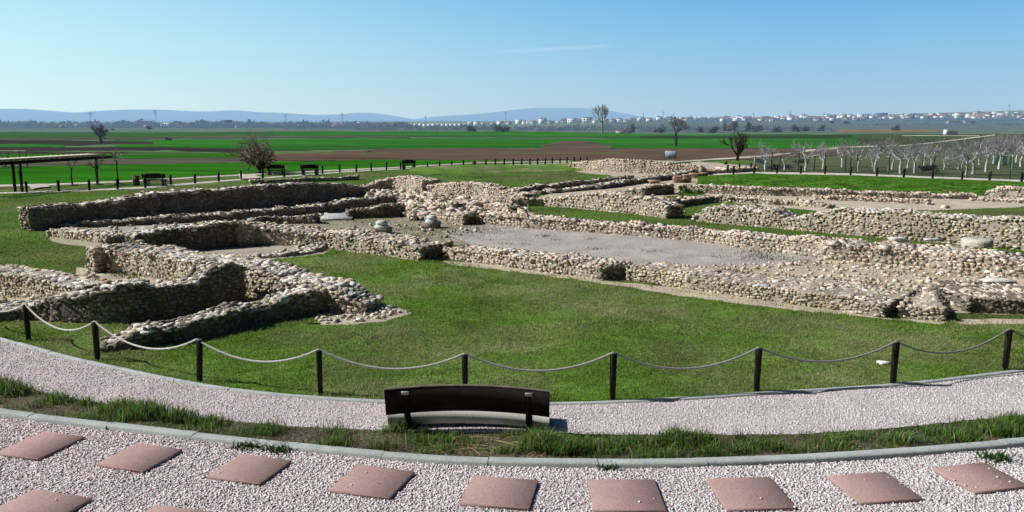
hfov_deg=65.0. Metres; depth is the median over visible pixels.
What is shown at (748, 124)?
bush
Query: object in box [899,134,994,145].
dirt road
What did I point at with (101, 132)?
field tree
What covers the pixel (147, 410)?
grass tuft
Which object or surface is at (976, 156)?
fruit tree
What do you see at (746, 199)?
stone wall
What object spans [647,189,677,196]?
sandy ground
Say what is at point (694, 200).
stone wall
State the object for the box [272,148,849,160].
ploughed field
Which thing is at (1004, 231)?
stone wall
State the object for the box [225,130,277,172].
bushy tree
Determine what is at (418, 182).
stone wall
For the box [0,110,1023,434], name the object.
ground
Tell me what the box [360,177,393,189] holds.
stone wall
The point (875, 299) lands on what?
stone wall
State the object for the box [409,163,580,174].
grass bank
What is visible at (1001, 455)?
gravel weed
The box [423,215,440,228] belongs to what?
column base
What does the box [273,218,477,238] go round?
rubble
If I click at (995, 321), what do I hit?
sandy ground
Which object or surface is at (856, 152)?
fruit tree
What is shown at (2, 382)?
grass tuft
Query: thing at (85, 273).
rubble
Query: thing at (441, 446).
verge grass
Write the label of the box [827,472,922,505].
paving slab
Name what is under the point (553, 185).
stone wall
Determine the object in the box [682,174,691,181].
brick pier
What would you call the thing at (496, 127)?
bush
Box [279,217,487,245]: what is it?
earthen floor
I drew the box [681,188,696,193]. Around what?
green shrub
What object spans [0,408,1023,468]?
concrete kerb
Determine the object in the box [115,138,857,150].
crop field
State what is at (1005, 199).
stone wall
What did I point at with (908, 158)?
fruit tree
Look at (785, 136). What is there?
crop field
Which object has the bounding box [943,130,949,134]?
hut
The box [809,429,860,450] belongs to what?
verge grass
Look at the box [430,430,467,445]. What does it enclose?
verge grass
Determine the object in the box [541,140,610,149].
soil heap
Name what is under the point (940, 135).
dirt road
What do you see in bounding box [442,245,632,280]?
stone wall
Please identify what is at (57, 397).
grass tuft
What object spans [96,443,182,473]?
paving slab
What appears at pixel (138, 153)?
meadow
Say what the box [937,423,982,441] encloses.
grass tuft
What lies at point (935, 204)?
sandy ground
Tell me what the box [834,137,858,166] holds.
fruit tree
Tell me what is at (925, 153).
fruit tree
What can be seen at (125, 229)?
sandy ground
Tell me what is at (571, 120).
house
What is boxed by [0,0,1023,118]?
sky
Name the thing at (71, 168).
sapling
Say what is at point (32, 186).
gravel path
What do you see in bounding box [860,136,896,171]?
fruit tree
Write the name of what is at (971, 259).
stone wall
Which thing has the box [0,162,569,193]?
gravel path
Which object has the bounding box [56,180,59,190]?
path post
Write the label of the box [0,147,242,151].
ploughed field
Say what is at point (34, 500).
paving slab
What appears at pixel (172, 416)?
grass tuft
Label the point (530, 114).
hills
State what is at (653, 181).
brick pier
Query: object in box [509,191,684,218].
stone wall
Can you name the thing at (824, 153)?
fruit tree
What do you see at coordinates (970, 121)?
house
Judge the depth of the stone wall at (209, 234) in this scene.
28.30 m
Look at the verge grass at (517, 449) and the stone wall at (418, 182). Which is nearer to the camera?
the verge grass at (517, 449)
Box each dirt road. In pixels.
[672,145,895,161]
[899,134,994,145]
[902,135,978,135]
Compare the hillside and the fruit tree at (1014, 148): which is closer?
the fruit tree at (1014, 148)
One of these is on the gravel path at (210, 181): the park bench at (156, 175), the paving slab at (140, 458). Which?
the park bench at (156, 175)
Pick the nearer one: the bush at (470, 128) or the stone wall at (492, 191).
the stone wall at (492, 191)
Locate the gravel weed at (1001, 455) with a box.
[972,447,1023,465]
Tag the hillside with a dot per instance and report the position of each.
(987, 125)
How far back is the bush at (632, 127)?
836.16 m
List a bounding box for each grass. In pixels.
[311,433,350,446]
[377,417,413,433]
[402,419,418,429]
[428,440,455,454]
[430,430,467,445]
[498,440,527,454]
[592,433,637,453]
[730,435,776,453]
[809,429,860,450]
[875,428,919,445]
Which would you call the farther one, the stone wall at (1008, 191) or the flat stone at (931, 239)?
the stone wall at (1008, 191)
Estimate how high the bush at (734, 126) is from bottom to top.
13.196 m
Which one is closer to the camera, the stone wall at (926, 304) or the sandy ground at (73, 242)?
the stone wall at (926, 304)
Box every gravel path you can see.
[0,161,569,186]
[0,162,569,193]
[0,341,1023,434]
[29,184,48,188]
[239,174,259,178]
[717,172,1023,181]
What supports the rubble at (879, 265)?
on the sandy ground at (902, 278)
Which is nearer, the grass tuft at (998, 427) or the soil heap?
the grass tuft at (998, 427)
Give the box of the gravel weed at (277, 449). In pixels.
[259,439,304,455]
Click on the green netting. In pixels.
(1003, 158)
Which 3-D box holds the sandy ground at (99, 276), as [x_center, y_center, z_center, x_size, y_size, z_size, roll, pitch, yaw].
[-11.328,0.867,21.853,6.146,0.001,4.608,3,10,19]
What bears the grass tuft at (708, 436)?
on the soil verge
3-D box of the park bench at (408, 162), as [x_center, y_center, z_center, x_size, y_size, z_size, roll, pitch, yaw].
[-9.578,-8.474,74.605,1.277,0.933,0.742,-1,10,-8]
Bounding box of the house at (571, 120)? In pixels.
[567,118,576,123]
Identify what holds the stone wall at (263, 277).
on the ground at (512, 178)
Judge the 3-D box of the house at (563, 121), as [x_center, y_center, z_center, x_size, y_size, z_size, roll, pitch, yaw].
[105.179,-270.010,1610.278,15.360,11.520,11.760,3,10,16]
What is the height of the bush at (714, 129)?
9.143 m
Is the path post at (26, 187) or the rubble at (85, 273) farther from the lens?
the path post at (26, 187)
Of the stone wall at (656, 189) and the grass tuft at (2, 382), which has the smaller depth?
the grass tuft at (2, 382)
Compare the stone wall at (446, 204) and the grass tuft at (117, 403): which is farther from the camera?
the stone wall at (446, 204)
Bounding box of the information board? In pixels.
[664,150,676,158]
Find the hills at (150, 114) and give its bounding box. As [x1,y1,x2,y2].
[0,109,409,120]
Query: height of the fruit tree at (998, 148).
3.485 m
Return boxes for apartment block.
[874,113,887,117]
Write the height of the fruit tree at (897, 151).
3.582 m
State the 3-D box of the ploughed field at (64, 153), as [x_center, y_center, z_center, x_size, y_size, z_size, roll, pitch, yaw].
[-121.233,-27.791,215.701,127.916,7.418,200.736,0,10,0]
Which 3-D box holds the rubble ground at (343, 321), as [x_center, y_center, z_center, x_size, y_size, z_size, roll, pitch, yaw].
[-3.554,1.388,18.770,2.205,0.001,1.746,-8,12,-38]
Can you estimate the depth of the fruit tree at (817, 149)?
72.39 m
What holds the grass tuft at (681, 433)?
on the soil verge
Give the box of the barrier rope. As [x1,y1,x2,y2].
[0,303,1023,371]
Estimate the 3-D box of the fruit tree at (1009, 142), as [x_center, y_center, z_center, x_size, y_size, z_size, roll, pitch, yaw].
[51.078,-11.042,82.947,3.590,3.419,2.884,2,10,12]
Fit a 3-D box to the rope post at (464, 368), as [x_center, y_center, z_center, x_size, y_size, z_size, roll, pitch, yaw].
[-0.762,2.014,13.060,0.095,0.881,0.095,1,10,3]
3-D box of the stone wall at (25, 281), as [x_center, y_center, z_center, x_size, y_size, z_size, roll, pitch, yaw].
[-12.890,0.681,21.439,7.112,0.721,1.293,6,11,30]
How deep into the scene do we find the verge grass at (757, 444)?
11.13 m
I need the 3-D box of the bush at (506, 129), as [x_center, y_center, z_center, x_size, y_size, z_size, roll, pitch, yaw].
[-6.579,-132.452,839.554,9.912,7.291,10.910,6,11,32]
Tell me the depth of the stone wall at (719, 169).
70.03 m
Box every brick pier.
[648,180,660,183]
[672,175,683,182]
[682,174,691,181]
[689,173,702,177]
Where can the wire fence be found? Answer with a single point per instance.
(967, 163)
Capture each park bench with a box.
[141,173,167,185]
[266,164,284,174]
[300,164,318,174]
[384,384,549,429]
[402,160,415,169]
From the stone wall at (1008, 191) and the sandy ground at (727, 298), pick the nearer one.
the sandy ground at (727, 298)
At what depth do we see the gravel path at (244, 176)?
63.86 m
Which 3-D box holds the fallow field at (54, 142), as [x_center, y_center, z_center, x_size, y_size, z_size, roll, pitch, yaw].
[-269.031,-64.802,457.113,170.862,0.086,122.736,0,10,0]
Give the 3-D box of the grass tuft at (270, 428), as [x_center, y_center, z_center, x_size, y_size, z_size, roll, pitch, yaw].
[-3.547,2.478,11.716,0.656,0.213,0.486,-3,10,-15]
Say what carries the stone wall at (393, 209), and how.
on the sandy ground at (125, 229)
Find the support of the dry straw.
on the soil verge
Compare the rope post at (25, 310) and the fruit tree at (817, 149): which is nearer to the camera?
the rope post at (25, 310)
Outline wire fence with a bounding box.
[771,152,1023,179]
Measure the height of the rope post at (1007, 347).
0.882 m
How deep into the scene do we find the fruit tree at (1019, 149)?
86.73 m
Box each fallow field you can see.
[0,135,409,139]
[0,140,153,144]
[0,156,274,166]
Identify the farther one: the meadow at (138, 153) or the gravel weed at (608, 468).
the meadow at (138, 153)
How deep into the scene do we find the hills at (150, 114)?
9263.06 m
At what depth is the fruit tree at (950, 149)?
74.19 m
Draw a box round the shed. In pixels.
[616,130,625,132]
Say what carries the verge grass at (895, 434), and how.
on the soil verge
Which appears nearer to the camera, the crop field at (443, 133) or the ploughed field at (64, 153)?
the ploughed field at (64, 153)
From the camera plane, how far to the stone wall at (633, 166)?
69.33 m
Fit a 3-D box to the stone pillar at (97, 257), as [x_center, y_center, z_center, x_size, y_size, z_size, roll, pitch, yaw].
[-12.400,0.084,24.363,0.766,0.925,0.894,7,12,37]
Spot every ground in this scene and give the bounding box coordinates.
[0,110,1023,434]
[0,267,167,300]
[49,237,102,246]
[91,211,401,232]
[194,245,329,259]
[314,305,411,324]
[397,192,533,220]
[443,261,943,323]
[539,178,697,197]
[576,160,752,177]
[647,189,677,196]
[695,259,1023,314]
[705,194,1023,210]
[949,319,1023,324]
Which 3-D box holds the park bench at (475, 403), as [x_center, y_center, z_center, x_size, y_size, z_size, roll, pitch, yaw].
[-0.636,2.196,11.978,2.380,0.750,0.845,0,10,2]
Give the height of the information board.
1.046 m
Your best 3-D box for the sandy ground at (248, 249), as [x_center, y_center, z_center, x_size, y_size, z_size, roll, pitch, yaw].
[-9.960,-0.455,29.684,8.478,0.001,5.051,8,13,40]
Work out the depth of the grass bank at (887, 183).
56.00 m
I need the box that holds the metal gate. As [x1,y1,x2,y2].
[754,155,767,171]
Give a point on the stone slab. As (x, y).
(333, 216)
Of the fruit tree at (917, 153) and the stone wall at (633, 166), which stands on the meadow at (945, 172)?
the fruit tree at (917, 153)
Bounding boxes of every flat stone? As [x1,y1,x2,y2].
[887,237,909,241]
[923,238,940,240]
[981,278,1016,283]
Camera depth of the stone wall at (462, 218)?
35.56 m
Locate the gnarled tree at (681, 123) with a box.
[666,114,688,145]
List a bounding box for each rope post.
[22,304,30,340]
[91,321,100,360]
[196,339,202,382]
[316,350,322,395]
[462,354,467,383]
[610,353,616,399]
[754,348,761,391]
[890,341,899,382]
[1002,329,1012,370]
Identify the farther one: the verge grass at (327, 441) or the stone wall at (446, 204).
the stone wall at (446, 204)
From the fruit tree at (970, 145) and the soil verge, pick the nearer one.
the soil verge
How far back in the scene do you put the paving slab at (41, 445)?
11.15 m
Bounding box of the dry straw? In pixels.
[429,436,547,454]
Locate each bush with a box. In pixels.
[466,125,475,130]
[492,124,503,131]
[501,126,509,131]
[627,121,634,132]
[653,126,665,132]
[696,126,705,132]
[707,126,719,132]
[722,121,726,130]
[727,120,738,130]
[745,118,751,130]
[748,125,762,131]
[767,164,778,169]
[770,125,782,132]
[791,124,800,131]
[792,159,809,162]
[801,125,810,130]
[817,124,824,130]
[891,125,900,130]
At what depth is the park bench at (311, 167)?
66.58 m
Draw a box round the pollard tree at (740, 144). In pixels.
[719,130,749,160]
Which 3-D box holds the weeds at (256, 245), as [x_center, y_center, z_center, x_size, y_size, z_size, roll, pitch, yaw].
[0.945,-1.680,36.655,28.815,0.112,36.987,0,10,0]
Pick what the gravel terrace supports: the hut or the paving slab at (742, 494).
the paving slab at (742, 494)
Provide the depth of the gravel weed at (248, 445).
11.17 m
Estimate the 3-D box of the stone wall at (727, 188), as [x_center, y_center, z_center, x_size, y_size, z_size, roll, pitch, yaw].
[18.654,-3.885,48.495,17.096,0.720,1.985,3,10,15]
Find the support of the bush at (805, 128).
on the meadow at (190, 130)
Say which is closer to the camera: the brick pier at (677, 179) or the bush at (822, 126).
the brick pier at (677, 179)
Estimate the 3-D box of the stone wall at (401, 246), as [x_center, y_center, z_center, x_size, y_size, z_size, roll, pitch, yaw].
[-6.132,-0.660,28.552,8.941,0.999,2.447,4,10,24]
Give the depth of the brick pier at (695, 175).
62.99 m
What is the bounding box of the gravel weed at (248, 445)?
[230,437,283,450]
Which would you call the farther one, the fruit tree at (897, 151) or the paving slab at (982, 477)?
the fruit tree at (897, 151)
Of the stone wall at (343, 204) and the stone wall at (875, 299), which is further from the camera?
the stone wall at (343, 204)
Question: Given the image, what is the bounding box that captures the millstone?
[960,237,992,247]
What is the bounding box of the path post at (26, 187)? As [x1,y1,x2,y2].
[24,181,27,191]
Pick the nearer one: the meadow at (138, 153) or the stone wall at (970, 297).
the stone wall at (970, 297)
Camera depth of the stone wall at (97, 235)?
30.41 m
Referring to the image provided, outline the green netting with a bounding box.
[995,151,1014,164]
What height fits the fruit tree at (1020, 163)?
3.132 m
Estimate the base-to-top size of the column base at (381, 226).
0.552 m
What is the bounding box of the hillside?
[603,117,1023,130]
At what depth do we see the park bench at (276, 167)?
66.57 m
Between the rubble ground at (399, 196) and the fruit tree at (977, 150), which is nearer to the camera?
the rubble ground at (399, 196)
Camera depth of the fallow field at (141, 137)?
575.52 m
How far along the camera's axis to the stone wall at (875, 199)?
44.91 m
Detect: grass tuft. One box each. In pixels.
[0,371,20,385]
[0,374,37,397]
[38,389,76,404]
[102,395,145,413]
[117,395,176,420]
[158,403,199,423]
[193,412,230,428]
[250,420,286,436]
[510,422,574,453]
[544,430,583,455]
[655,422,704,446]
[680,426,728,448]
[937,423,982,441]
[971,414,1023,437]
[986,401,1023,430]
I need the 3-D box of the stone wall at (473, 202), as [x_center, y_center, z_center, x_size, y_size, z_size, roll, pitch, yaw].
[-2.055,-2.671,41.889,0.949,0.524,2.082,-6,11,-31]
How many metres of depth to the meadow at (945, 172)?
78.96 m
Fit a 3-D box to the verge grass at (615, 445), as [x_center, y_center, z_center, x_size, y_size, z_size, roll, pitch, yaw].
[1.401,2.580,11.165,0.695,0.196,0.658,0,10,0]
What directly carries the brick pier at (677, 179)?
on the sandy ground at (693, 180)
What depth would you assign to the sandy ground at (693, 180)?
52.94 m
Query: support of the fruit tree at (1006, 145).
on the meadow at (945, 172)
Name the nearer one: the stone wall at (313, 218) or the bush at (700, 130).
the stone wall at (313, 218)
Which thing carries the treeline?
on the ground at (512, 178)
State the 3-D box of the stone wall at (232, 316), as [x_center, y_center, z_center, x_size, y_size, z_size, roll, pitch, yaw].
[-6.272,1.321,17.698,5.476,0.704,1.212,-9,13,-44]
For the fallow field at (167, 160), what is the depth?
88.25 m
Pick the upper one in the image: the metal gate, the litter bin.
the metal gate
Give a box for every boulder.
[279,296,288,303]
[684,273,689,280]
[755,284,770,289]
[876,360,890,364]
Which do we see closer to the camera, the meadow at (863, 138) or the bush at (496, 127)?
the meadow at (863, 138)
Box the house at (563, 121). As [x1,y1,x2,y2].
[560,118,566,123]
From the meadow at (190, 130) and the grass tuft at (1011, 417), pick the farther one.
the meadow at (190, 130)
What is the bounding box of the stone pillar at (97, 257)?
[85,243,117,272]
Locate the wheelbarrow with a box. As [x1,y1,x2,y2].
[918,156,939,173]
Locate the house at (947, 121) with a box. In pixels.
[946,120,959,122]
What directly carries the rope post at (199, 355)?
on the lawn at (501, 321)
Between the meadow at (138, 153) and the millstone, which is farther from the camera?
the meadow at (138, 153)
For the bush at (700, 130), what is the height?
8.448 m
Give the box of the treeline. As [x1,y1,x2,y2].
[0,116,1023,130]
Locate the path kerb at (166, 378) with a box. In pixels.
[0,337,1023,404]
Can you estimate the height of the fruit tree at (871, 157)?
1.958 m
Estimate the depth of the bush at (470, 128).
882.84 m
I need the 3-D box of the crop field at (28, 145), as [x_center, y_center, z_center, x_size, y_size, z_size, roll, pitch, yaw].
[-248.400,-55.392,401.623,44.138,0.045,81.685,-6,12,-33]
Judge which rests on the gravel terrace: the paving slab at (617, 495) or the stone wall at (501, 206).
the paving slab at (617, 495)
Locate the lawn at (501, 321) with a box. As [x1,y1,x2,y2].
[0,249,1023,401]
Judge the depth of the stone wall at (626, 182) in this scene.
55.10 m
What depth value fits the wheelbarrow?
67.79 m
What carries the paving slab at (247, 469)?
on the gravel terrace
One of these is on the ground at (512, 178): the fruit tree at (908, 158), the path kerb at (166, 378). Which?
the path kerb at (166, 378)
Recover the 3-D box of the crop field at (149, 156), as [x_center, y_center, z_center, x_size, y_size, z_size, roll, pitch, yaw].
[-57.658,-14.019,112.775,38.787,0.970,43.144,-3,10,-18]
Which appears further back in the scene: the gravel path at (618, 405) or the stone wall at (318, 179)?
the stone wall at (318, 179)
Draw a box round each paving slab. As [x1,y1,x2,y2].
[0,431,84,460]
[0,489,91,511]
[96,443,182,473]
[145,505,208,511]
[207,454,291,485]
[329,464,414,500]
[459,475,537,510]
[588,479,666,511]
[706,477,795,511]
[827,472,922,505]
[932,462,1023,494]
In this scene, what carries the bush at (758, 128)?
on the meadow at (190, 130)
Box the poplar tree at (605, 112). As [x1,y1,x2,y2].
[591,104,609,133]
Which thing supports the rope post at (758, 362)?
on the lawn at (501, 321)
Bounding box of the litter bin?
[132,175,139,185]
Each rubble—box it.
[30,202,389,299]
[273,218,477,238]
[315,304,407,323]
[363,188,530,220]
[713,257,1003,305]
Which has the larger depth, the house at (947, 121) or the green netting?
the house at (947, 121)
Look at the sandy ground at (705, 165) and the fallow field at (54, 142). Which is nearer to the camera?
the sandy ground at (705, 165)
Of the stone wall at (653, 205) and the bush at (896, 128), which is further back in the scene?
the bush at (896, 128)
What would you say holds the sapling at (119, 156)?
on the ground at (512, 178)
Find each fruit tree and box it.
[752,140,778,170]
[782,138,826,170]
[816,142,837,168]
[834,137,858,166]
[838,138,876,170]
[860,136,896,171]
[867,148,878,166]
[874,134,924,173]
[880,143,902,168]
[899,146,923,167]
[901,140,930,172]
[916,142,938,165]
[919,137,955,164]
[929,149,957,168]
[945,137,1002,174]
[945,143,969,168]
[948,140,993,174]
[958,147,971,168]
[965,141,990,164]
[975,134,1006,171]
[978,130,1021,168]
[994,133,1023,158]
[996,132,1023,168]
[1001,140,1023,166]
[1015,135,1023,161]
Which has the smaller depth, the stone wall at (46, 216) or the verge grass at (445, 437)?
the verge grass at (445, 437)
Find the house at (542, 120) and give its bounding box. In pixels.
[538,117,546,123]
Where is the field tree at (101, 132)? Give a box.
[89,124,108,144]
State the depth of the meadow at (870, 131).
864.38 m
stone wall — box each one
[0,259,248,323]
[0,264,119,299]
[17,181,368,230]
[46,227,124,243]
[62,194,396,227]
[100,284,329,352]
[105,240,383,314]
[124,220,239,249]
[219,242,325,257]
[233,219,453,260]
[239,213,319,223]
[249,174,359,183]
[345,202,405,217]
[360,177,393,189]
[392,175,440,192]
[402,209,480,224]
[426,181,538,202]
[426,201,465,209]
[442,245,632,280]
[457,199,486,207]
[479,211,1023,278]
[483,203,520,210]
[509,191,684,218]
[514,175,633,191]
[531,169,695,194]
[569,158,705,173]
[618,183,674,195]
[625,262,918,317]
[667,194,715,205]
[677,183,977,198]
[692,203,1023,249]
[704,166,759,173]
[714,194,835,207]
[812,194,931,204]
[897,287,948,320]
[929,279,1023,314]
[968,196,1023,202]
[984,185,1023,197]
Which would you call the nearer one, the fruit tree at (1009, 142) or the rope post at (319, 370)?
the rope post at (319, 370)
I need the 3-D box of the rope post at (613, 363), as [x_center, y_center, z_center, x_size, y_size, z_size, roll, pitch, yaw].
[1.640,2.006,13.059,0.095,0.897,0.095,-3,10,-15]
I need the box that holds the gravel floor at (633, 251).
[442,225,818,267]
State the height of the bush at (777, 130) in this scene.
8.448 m
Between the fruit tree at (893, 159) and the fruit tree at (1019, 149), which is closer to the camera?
the fruit tree at (893, 159)
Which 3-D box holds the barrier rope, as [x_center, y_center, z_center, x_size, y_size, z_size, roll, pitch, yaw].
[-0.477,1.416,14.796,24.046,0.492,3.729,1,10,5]
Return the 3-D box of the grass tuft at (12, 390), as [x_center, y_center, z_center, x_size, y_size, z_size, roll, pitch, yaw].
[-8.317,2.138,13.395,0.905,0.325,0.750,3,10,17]
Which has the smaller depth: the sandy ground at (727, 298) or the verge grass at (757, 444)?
the verge grass at (757, 444)
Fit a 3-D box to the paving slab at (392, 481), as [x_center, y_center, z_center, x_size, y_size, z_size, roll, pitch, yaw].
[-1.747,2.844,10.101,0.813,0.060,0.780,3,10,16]
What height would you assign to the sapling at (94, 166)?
2.100 m
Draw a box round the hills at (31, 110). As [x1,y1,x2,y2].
[0,109,72,112]
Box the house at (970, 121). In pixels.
[962,120,974,123]
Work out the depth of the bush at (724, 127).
884.30 m
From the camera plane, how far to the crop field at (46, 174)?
74.17 m
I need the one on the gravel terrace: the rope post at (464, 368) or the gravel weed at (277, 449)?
the gravel weed at (277, 449)
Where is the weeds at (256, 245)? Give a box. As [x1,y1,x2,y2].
[1,188,987,318]
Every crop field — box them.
[0,131,857,138]
[0,144,63,146]
[0,160,473,184]
[1,152,245,158]
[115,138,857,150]
[275,131,735,136]
[640,135,850,137]
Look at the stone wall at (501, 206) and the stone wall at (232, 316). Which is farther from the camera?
the stone wall at (501, 206)
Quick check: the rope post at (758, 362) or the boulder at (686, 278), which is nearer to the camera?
the rope post at (758, 362)
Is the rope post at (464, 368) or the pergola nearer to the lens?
the rope post at (464, 368)
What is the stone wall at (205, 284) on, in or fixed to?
on the lawn at (501, 321)
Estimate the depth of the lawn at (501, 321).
16.42 m
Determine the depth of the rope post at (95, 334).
15.14 m
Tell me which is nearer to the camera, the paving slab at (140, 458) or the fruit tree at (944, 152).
the paving slab at (140, 458)
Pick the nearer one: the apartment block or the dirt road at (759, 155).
the dirt road at (759, 155)
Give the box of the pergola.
[0,154,114,191]
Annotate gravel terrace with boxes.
[0,417,1023,511]
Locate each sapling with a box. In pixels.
[65,160,78,185]
[88,157,104,184]
[108,149,124,184]
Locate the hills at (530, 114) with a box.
[400,108,653,120]
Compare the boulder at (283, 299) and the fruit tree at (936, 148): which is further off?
the fruit tree at (936, 148)
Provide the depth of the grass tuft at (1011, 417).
11.91 m
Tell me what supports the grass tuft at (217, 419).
on the soil verge
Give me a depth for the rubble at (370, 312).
18.66 m
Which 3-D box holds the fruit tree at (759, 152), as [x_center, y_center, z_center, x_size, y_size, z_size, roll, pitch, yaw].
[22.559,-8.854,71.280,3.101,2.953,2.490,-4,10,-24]
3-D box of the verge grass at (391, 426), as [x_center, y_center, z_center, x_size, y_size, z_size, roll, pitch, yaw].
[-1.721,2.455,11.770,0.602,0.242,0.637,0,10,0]
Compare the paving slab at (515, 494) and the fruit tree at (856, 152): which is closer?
the paving slab at (515, 494)
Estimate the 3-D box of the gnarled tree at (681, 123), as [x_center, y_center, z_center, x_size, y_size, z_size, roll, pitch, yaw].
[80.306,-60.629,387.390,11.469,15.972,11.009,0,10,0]
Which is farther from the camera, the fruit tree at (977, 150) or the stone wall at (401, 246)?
the fruit tree at (977, 150)
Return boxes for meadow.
[0,126,1023,132]
[30,151,241,154]
[755,148,1023,178]
[838,129,940,132]
[858,134,1023,147]
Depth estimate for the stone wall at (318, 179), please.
59.45 m
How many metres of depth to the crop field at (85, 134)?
694.87 m
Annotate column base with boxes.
[371,220,392,232]
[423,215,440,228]
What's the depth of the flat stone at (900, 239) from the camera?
26.56 m
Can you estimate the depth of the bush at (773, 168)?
74.42 m
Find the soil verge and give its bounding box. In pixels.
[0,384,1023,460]
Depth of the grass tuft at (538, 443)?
11.10 m
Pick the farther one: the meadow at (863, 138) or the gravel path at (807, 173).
the meadow at (863, 138)
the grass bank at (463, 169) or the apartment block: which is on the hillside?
the apartment block
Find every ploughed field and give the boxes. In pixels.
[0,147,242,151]
[1,152,127,153]
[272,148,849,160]
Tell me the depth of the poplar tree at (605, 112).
737.22 m
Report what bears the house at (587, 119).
on the ground at (512, 178)
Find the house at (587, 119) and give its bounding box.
[582,117,592,122]
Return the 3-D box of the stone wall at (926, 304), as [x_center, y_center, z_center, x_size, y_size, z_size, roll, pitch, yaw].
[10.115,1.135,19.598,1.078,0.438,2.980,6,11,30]
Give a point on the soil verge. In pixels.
(306, 435)
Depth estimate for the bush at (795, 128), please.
835.56 m
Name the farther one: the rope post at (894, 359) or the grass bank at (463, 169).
the grass bank at (463, 169)
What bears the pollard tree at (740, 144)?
on the ground at (512, 178)
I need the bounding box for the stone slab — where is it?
[320,213,352,220]
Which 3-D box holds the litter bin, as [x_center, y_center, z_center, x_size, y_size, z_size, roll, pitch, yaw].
[-26.245,-5.267,56.145,0.435,0.700,0.433,0,10,0]
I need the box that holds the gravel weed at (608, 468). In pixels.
[599,460,623,470]
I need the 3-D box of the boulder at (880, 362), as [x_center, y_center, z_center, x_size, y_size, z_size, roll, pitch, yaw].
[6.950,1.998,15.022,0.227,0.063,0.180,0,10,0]
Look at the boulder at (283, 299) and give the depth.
17.90 m
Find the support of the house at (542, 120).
on the ground at (512, 178)
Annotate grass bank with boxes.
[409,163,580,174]
[698,173,1023,193]
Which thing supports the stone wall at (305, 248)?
on the sandy ground at (248, 249)
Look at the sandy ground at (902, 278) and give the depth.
24.05 m
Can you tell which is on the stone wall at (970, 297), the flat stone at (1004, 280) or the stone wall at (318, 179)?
the flat stone at (1004, 280)
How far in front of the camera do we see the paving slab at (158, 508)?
9.33 m
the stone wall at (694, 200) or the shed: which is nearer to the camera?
the stone wall at (694, 200)
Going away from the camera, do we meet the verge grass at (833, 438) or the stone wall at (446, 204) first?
the verge grass at (833, 438)
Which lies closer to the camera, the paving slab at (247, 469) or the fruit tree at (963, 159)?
the paving slab at (247, 469)

